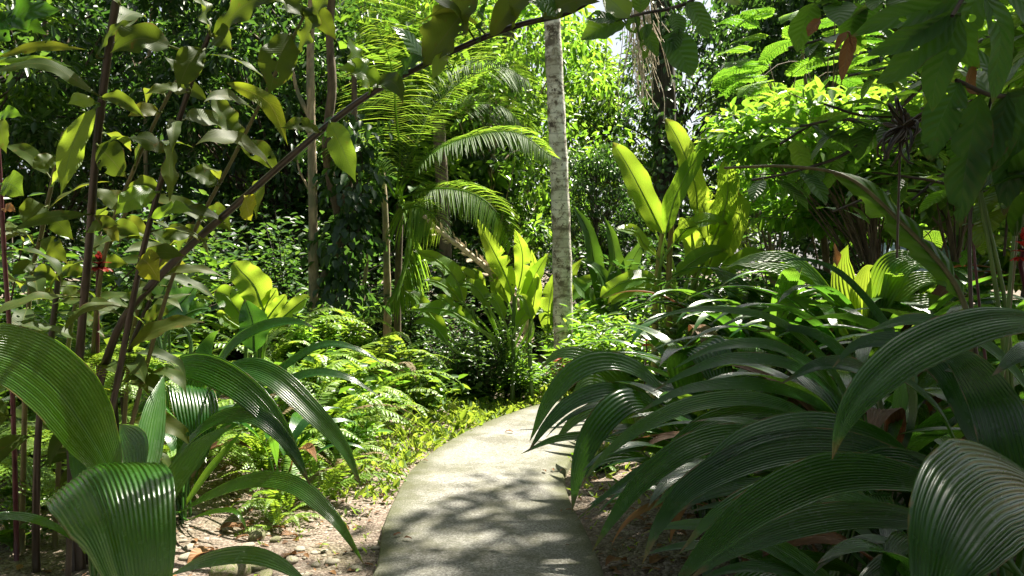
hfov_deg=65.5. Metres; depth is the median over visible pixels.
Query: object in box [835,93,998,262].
leafy tree
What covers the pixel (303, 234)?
shrub
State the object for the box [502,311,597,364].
shrub
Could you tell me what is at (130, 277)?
shrub
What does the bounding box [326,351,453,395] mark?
fern
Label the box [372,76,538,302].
forest tree
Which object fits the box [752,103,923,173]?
shade branch
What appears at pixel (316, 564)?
stone
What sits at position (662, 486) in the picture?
palm grass plant
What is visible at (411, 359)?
fern
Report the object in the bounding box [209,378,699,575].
ground cover
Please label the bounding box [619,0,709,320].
climbing vine
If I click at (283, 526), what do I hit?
fallen leaf
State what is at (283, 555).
fallen leaf
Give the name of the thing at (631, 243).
shrub
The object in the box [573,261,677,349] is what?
shrub
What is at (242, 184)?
slim tree
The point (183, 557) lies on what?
stone
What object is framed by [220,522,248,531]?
fallen leaf
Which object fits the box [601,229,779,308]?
shrub
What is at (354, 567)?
stone
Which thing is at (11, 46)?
forest tree
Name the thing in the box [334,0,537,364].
feather palm
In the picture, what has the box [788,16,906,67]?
shade branch
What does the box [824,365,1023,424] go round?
palm grass plant
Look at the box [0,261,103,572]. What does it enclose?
ginger stalk
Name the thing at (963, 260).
shade branch
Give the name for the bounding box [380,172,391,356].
slim tree
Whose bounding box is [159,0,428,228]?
forest tree
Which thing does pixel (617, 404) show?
palm grass plant
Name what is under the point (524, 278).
heliconia
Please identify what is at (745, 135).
leafy tree
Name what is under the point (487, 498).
path
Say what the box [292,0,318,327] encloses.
slim tree
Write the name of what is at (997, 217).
shade branch
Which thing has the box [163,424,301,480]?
fern
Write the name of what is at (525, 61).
forest tree
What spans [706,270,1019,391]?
palm grass plant
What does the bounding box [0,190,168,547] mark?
ginger stalk
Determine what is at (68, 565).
fern
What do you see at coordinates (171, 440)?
palm grass plant
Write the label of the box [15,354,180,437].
fern
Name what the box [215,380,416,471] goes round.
fern
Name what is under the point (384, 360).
fern
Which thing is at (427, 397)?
shrub
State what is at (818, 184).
shade branch
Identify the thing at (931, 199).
shade branch
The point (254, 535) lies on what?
stone
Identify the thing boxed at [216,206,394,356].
shrub
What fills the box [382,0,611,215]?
forest tree
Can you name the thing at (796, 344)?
shrub
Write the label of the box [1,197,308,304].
shrub
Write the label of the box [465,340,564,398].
shrub
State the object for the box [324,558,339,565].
stone
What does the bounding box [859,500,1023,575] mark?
palm grass plant
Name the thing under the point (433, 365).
shrub
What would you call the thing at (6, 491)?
shrub
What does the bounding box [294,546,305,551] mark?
stone
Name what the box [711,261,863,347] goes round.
shrub
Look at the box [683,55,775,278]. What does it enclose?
forest tree
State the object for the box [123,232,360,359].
shrub
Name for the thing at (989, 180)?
thin stem
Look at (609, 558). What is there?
fallen leaf
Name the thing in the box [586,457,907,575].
palm grass plant
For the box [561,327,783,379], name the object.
palm grass plant
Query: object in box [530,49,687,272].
forest tree
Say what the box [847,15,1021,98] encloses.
shade branch
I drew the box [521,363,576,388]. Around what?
shrub
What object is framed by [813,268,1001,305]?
palm grass plant
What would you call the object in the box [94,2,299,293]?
forest tree
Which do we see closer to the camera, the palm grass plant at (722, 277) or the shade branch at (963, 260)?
the shade branch at (963, 260)
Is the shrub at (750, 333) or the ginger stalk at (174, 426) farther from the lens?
the shrub at (750, 333)
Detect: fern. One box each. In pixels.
[0,410,164,482]
[0,434,66,505]
[1,344,177,575]
[1,390,242,460]
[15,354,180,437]
[95,356,178,419]
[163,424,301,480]
[164,398,364,470]
[176,315,377,362]
[181,341,375,415]
[213,455,345,511]
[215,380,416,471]
[227,489,324,536]
[229,367,417,436]
[230,368,338,432]
[232,310,399,354]
[249,439,406,497]
[269,337,402,382]
[281,426,401,477]
[282,373,434,429]
[296,359,462,416]
[304,308,458,373]
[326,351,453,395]
[336,393,428,434]
[368,352,469,390]
[375,345,492,397]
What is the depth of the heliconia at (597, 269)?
11.96 m
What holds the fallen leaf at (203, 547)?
on the ground at (204, 531)
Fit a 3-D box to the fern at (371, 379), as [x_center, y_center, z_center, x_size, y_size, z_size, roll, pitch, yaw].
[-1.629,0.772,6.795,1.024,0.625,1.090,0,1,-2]
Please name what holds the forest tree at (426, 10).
on the ground at (204, 531)
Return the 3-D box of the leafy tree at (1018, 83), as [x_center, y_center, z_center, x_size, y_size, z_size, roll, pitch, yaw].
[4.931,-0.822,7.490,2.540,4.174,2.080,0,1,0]
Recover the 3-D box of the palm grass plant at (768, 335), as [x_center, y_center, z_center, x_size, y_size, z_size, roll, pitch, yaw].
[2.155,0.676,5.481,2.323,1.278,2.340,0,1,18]
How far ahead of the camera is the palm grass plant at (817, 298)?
7.66 m
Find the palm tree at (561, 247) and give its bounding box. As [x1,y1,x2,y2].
[543,8,572,374]
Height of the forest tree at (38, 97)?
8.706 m
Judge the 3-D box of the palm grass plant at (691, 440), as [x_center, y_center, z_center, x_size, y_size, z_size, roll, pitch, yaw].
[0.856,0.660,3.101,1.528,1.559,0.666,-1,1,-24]
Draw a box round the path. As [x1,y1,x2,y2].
[373,390,649,575]
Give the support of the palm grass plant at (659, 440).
on the ground at (204, 531)
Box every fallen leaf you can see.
[187,547,213,562]
[197,546,212,548]
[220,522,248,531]
[270,525,285,529]
[279,530,297,535]
[281,550,296,557]
[605,555,626,565]
[649,554,660,562]
[675,529,686,534]
[687,514,697,518]
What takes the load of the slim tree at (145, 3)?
on the ground at (204, 531)
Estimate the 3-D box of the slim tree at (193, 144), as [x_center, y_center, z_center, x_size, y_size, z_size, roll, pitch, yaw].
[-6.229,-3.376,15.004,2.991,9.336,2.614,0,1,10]
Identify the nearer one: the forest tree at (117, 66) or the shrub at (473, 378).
the shrub at (473, 378)
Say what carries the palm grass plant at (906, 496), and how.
on the ground at (204, 531)
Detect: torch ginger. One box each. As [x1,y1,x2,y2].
[91,251,111,374]
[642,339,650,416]
[1010,227,1023,291]
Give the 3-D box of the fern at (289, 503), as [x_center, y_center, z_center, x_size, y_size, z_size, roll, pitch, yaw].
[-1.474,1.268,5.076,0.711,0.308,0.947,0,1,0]
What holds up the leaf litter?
on the ground at (204, 531)
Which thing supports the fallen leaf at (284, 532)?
on the ground at (204, 531)
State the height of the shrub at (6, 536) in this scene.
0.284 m
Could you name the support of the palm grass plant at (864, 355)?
on the ground at (204, 531)
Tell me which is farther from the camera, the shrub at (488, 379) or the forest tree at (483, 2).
the forest tree at (483, 2)
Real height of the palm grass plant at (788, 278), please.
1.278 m
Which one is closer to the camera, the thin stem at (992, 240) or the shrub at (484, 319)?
the thin stem at (992, 240)
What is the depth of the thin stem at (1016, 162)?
2.82 m
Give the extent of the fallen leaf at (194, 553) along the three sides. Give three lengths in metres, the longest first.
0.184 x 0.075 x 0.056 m
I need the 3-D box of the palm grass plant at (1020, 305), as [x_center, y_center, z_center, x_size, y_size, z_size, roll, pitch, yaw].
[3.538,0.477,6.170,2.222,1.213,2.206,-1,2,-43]
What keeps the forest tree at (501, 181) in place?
on the ground at (204, 531)
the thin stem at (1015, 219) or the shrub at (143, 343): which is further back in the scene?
the shrub at (143, 343)
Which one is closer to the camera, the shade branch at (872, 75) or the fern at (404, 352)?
the shade branch at (872, 75)
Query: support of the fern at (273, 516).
on the ground at (204, 531)
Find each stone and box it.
[178,552,199,560]
[184,543,194,548]
[209,564,250,575]
[241,542,254,545]
[248,529,265,541]
[251,565,267,572]
[257,569,272,575]
[269,536,280,542]
[286,555,298,563]
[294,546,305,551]
[311,561,320,567]
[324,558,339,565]
[350,565,361,571]
[371,546,379,549]
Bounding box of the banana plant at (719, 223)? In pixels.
[600,118,762,398]
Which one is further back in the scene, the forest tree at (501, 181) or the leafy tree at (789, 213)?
the forest tree at (501, 181)
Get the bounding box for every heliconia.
[214,260,309,358]
[405,220,548,403]
[539,258,623,342]
[572,204,651,338]
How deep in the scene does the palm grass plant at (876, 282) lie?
6.00 m
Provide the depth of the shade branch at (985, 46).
3.74 m
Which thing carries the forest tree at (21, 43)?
on the ground at (204, 531)
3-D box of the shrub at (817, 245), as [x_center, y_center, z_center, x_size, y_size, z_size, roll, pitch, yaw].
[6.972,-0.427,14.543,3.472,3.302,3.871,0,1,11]
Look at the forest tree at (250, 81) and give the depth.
15.89 m
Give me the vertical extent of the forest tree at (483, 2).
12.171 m
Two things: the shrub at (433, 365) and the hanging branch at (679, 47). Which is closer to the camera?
the hanging branch at (679, 47)
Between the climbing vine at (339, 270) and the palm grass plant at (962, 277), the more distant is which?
the climbing vine at (339, 270)
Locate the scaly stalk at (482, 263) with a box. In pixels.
[419,215,533,390]
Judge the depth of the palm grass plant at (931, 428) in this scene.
3.05 m
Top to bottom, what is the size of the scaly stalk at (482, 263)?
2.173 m
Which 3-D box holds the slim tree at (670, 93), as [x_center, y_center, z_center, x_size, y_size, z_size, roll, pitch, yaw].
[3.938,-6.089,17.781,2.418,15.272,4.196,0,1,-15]
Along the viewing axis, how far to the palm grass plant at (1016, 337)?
5.32 m
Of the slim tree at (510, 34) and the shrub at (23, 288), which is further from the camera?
the slim tree at (510, 34)
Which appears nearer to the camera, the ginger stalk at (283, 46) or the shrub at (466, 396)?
the ginger stalk at (283, 46)
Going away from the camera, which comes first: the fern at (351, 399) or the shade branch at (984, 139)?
the shade branch at (984, 139)
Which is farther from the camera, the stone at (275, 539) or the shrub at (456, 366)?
the shrub at (456, 366)
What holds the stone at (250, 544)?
on the ground at (204, 531)
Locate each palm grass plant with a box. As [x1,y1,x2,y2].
[0,324,231,575]
[110,317,385,563]
[119,404,251,504]
[172,546,301,575]
[218,407,368,497]
[521,335,772,517]
[548,365,925,473]
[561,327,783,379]
[572,384,751,476]
[574,258,917,575]
[581,381,795,563]
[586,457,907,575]
[595,324,885,409]
[596,387,960,575]
[611,288,821,351]
[618,266,830,349]
[624,267,954,373]
[637,518,909,575]
[642,306,1023,575]
[646,297,1022,398]
[647,267,917,399]
[647,285,1023,383]
[655,358,998,455]
[675,363,1023,492]
[677,351,1023,575]
[681,417,907,575]
[682,263,967,354]
[684,363,1023,505]
[703,263,1005,354]
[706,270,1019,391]
[725,245,967,340]
[754,268,1021,327]
[754,301,1023,375]
[754,417,910,561]
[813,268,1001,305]
[816,300,1023,366]
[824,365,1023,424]
[828,261,999,368]
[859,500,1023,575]
[876,427,959,555]
[916,290,1006,302]
[925,384,1023,412]
[1001,299,1021,367]
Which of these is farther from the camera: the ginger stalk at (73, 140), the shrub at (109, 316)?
the shrub at (109, 316)
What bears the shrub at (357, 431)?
on the ground at (204, 531)
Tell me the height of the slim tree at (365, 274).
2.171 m
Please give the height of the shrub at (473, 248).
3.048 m
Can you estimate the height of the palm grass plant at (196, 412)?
1.233 m
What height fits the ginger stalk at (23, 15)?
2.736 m
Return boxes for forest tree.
[0,0,74,224]
[0,0,99,199]
[0,0,124,273]
[0,0,130,247]
[0,0,194,310]
[8,0,227,264]
[58,112,145,260]
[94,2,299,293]
[111,0,396,272]
[140,0,432,305]
[154,4,382,238]
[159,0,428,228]
[219,0,437,177]
[231,0,514,325]
[317,0,544,233]
[336,0,525,228]
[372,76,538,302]
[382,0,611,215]
[384,27,572,335]
[400,31,594,317]
[452,4,641,252]
[520,31,651,257]
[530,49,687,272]
[530,140,667,319]
[586,0,768,267]
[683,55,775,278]
[697,0,918,259]
[704,0,912,265]
[705,2,915,263]
[715,0,920,266]
[841,4,1023,292]
[857,28,941,216]
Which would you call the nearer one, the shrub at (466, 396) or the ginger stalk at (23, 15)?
the ginger stalk at (23, 15)
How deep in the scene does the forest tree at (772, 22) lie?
16.34 m
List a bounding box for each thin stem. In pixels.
[885,71,1023,575]
[895,160,1023,359]
[952,57,1023,354]
[977,172,1023,575]
[999,149,1023,575]
[1000,192,1023,376]
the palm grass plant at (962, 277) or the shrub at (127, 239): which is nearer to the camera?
the palm grass plant at (962, 277)
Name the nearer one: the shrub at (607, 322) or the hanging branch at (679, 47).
the hanging branch at (679, 47)
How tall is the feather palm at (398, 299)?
4.304 m
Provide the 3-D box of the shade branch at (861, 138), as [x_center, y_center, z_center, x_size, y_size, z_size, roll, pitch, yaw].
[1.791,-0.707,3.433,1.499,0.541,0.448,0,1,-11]
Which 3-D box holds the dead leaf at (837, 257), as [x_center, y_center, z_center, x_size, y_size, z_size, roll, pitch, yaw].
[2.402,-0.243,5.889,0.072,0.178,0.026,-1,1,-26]
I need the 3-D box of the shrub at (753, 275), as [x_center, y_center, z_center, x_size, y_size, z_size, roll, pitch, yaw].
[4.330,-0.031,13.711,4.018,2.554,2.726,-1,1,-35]
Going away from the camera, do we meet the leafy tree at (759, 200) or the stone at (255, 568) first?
the stone at (255, 568)
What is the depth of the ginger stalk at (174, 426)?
4.00 m
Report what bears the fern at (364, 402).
on the ground at (204, 531)
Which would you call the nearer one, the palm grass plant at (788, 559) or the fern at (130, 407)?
the palm grass plant at (788, 559)
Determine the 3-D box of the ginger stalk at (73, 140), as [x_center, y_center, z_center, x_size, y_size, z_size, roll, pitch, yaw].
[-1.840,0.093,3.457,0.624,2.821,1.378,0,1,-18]
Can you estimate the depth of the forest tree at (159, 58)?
13.34 m
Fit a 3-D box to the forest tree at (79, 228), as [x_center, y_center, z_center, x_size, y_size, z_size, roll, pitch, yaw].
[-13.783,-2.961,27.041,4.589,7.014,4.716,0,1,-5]
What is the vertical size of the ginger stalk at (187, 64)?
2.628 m
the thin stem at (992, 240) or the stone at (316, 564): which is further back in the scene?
the stone at (316, 564)
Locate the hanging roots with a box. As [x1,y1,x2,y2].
[605,0,674,121]
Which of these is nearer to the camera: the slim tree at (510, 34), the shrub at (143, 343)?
the shrub at (143, 343)
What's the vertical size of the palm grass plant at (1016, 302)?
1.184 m
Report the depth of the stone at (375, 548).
4.39 m
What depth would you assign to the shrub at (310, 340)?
7.47 m
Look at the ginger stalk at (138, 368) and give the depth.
3.85 m
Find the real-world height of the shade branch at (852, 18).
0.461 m
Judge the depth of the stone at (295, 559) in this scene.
4.18 m
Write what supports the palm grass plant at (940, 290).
on the ground at (204, 531)
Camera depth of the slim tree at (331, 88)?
9.22 m
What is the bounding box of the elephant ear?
[144,273,210,453]
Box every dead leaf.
[806,17,820,35]
[833,243,840,266]
[835,31,856,81]
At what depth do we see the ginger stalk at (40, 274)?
3.74 m
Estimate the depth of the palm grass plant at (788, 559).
2.35 m
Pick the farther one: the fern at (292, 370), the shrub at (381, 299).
the shrub at (381, 299)
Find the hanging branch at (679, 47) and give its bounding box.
[581,0,739,75]
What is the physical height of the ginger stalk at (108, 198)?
2.472 m
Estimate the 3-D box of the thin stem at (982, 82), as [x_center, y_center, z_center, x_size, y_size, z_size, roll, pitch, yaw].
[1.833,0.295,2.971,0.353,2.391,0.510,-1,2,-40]
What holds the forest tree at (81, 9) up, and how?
on the ground at (204, 531)
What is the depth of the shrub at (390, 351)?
8.55 m
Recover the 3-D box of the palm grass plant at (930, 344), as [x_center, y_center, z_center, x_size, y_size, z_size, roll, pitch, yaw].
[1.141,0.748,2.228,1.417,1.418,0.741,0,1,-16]
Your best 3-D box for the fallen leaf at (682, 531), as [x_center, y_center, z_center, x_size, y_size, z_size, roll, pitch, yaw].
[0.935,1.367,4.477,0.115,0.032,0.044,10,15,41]
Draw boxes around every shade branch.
[748,80,926,210]
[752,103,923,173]
[756,117,956,165]
[788,0,1008,52]
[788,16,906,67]
[816,173,988,224]
[819,98,990,171]
[845,170,1021,227]
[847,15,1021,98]
[851,0,1023,111]
[905,154,946,206]
[921,49,1023,227]
[959,203,1009,266]
[967,0,1023,255]
[978,15,1023,92]
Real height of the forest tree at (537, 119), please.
6.771 m
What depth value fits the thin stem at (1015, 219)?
2.77 m
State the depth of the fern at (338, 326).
7.92 m
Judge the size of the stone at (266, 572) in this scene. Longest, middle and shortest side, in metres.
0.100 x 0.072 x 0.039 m
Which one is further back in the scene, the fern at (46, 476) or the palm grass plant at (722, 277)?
the palm grass plant at (722, 277)
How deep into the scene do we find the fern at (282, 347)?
7.26 m
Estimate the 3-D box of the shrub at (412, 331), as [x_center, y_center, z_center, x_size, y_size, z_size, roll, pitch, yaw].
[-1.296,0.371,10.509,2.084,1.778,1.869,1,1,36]
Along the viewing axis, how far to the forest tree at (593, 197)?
15.04 m
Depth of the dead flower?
3.03 m
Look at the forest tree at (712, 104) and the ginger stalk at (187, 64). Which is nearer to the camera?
the ginger stalk at (187, 64)
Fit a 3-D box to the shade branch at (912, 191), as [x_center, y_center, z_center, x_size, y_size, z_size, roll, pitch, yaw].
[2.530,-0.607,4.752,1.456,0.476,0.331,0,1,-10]
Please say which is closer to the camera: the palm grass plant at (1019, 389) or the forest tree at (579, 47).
the palm grass plant at (1019, 389)
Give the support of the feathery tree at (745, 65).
on the ground at (204, 531)
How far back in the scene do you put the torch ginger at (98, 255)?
3.69 m
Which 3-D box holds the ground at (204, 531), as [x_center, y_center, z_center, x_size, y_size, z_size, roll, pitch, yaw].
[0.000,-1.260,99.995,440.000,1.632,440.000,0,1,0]
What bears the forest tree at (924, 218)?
on the ground at (204, 531)
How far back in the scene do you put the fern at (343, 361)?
7.00 m
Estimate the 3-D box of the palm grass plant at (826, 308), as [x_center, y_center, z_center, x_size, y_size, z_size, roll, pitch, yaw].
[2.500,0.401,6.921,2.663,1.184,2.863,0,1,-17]
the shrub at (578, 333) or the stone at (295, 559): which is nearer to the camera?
the stone at (295, 559)
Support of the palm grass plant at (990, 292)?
on the ground at (204, 531)
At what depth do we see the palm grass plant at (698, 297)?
6.91 m
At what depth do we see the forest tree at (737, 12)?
25.07 m
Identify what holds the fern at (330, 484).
on the ground at (204, 531)
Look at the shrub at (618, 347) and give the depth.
9.67 m
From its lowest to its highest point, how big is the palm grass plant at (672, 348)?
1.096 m
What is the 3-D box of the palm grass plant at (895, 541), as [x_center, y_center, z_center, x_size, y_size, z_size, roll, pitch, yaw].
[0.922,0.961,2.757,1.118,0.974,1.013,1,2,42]
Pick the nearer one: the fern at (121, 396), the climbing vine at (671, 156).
the fern at (121, 396)
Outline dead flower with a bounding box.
[876,96,950,257]
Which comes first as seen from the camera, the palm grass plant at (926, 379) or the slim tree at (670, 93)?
the palm grass plant at (926, 379)
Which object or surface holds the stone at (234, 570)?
on the ground at (204, 531)
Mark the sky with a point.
(615, 48)
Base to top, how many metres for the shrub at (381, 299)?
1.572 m
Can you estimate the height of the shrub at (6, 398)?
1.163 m
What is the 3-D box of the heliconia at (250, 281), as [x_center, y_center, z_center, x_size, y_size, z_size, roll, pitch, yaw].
[-2.087,0.421,6.494,0.779,1.295,0.512,0,1,0]
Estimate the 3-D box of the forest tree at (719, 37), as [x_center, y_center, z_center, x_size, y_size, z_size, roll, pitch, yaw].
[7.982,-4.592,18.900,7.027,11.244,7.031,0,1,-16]
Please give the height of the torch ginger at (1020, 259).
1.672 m
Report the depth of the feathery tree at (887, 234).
9.21 m
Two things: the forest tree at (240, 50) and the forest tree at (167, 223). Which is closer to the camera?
the forest tree at (240, 50)
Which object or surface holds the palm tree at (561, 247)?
on the ground at (204, 531)
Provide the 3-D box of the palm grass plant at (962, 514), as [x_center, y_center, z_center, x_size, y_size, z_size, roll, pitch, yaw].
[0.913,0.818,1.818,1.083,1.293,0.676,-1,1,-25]
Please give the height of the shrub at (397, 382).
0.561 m
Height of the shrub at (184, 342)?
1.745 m
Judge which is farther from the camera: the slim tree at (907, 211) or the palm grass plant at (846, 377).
the slim tree at (907, 211)
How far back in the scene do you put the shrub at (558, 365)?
9.88 m
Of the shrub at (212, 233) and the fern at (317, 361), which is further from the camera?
the shrub at (212, 233)
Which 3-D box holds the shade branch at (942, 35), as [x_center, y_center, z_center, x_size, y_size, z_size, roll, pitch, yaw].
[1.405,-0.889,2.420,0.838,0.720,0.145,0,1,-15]
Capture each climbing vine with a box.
[298,107,396,326]
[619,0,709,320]
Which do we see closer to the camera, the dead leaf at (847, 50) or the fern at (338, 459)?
the dead leaf at (847, 50)
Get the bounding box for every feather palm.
[294,20,559,358]
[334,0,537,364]
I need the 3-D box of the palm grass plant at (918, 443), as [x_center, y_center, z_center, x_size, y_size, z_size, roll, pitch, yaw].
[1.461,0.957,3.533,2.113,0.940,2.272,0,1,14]
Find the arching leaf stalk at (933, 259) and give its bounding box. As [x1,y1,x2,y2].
[724,164,972,351]
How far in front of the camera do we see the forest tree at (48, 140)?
13.18 m
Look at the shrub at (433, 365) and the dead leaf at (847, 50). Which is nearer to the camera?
the dead leaf at (847, 50)
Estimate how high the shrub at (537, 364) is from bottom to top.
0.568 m
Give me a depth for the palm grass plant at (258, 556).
3.03 m
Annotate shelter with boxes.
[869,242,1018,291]
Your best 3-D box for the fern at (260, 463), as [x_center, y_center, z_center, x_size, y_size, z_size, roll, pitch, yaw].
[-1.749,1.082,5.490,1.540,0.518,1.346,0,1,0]
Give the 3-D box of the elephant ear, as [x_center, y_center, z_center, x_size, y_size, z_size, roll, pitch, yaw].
[-2.442,0.532,5.758,0.607,1.442,0.254,1,1,24]
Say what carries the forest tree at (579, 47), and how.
on the ground at (204, 531)
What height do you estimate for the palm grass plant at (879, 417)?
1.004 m
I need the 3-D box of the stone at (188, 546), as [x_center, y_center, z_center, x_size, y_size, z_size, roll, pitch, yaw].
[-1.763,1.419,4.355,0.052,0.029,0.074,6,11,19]
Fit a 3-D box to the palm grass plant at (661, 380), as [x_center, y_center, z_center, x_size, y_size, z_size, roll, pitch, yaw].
[1.331,0.940,4.760,1.958,0.903,2.142,1,1,37]
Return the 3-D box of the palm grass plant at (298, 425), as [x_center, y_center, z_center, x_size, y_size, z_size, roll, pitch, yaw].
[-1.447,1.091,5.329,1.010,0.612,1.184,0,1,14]
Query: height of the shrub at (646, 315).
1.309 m
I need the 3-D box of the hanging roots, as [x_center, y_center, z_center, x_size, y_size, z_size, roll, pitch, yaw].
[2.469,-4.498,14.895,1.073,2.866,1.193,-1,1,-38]
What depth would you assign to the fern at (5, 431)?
5.01 m
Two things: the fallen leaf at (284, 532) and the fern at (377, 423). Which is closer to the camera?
the fallen leaf at (284, 532)
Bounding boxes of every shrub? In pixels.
[0,192,171,340]
[0,211,237,351]
[0,250,269,363]
[0,252,224,401]
[0,303,195,422]
[0,315,138,477]
[0,461,66,509]
[0,495,60,550]
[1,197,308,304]
[69,187,290,386]
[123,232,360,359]
[208,164,468,320]
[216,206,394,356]
[220,363,353,443]
[267,309,342,369]
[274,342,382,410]
[291,391,392,451]
[294,269,392,359]
[298,301,388,366]
[319,353,412,420]
[326,280,417,359]
[341,190,513,353]
[349,251,495,377]
[365,335,447,390]
[378,356,469,413]
[407,354,482,400]
[417,325,501,394]
[418,315,535,401]
[419,236,549,357]
[431,356,509,393]
[447,364,515,403]
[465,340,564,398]
[473,230,602,357]
[493,346,548,382]
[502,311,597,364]
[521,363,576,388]
[536,300,640,356]
[542,303,665,382]
[545,358,574,388]
[571,444,623,475]
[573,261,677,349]
[581,208,743,327]
[584,293,745,379]
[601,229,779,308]
[608,272,816,350]
[673,230,856,299]
[678,305,797,371]
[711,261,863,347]
[764,292,840,359]
[806,214,1002,289]
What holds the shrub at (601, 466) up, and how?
on the ground at (204, 531)
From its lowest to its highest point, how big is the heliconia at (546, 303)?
1.790 m
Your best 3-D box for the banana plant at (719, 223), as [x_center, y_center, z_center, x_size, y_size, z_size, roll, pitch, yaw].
[1.809,-0.196,8.417,1.784,3.216,0.586,0,1,0]
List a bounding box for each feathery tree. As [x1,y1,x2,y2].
[710,7,918,274]
[783,195,993,250]
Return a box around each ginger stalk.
[0,0,86,560]
[0,0,158,571]
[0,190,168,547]
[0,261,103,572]
[5,122,105,551]
[47,280,189,563]
[50,79,208,371]
[51,0,599,570]
[64,0,274,413]
[120,224,214,466]
[124,0,335,424]
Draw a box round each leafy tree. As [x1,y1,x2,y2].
[689,76,928,274]
[693,151,783,294]
[736,127,926,260]
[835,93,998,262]
[885,4,1023,297]
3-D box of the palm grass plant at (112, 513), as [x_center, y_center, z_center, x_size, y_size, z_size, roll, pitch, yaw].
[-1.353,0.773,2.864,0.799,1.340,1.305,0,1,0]
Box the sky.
[2,0,885,271]
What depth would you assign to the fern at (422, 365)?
8.54 m
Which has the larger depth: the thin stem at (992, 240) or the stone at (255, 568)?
the stone at (255, 568)
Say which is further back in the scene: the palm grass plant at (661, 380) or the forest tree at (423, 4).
the forest tree at (423, 4)
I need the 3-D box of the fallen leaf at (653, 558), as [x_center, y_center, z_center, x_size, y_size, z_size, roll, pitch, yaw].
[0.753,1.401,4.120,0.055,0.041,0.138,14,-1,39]
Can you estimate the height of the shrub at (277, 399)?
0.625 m
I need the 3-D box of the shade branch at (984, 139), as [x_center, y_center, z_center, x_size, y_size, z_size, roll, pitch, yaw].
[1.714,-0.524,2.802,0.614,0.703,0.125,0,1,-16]
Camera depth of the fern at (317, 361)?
6.83 m
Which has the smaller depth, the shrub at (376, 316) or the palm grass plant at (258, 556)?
the palm grass plant at (258, 556)
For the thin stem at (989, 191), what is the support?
on the ground at (204, 531)
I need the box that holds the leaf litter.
[0,364,998,575]
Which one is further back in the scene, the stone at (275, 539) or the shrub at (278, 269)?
the shrub at (278, 269)
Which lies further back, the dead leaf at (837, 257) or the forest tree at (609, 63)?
the forest tree at (609, 63)
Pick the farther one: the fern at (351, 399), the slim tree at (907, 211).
the slim tree at (907, 211)
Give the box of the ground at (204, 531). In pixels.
[0,271,1020,575]
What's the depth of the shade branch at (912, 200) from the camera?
4.64 m
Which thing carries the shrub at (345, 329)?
on the ground at (204, 531)
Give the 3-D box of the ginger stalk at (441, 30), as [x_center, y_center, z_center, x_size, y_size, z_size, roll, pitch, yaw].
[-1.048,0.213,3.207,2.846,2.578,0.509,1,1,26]
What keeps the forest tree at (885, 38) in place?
on the ground at (204, 531)
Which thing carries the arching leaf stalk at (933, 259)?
on the ground at (204, 531)
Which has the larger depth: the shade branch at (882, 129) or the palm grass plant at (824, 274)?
the palm grass plant at (824, 274)
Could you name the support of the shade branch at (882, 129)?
attached to the shade branch at (861, 138)
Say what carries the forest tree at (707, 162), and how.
on the ground at (204, 531)
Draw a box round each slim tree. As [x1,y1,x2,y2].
[126,0,180,241]
[167,0,195,261]
[233,23,245,260]
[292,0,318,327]
[319,0,356,325]
[359,200,370,358]
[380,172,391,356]
[496,24,515,338]
[651,0,681,306]
[903,203,910,250]
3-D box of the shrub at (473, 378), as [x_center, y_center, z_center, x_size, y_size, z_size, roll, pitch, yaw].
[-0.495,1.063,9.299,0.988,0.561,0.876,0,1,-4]
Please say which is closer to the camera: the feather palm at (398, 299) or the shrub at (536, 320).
the feather palm at (398, 299)

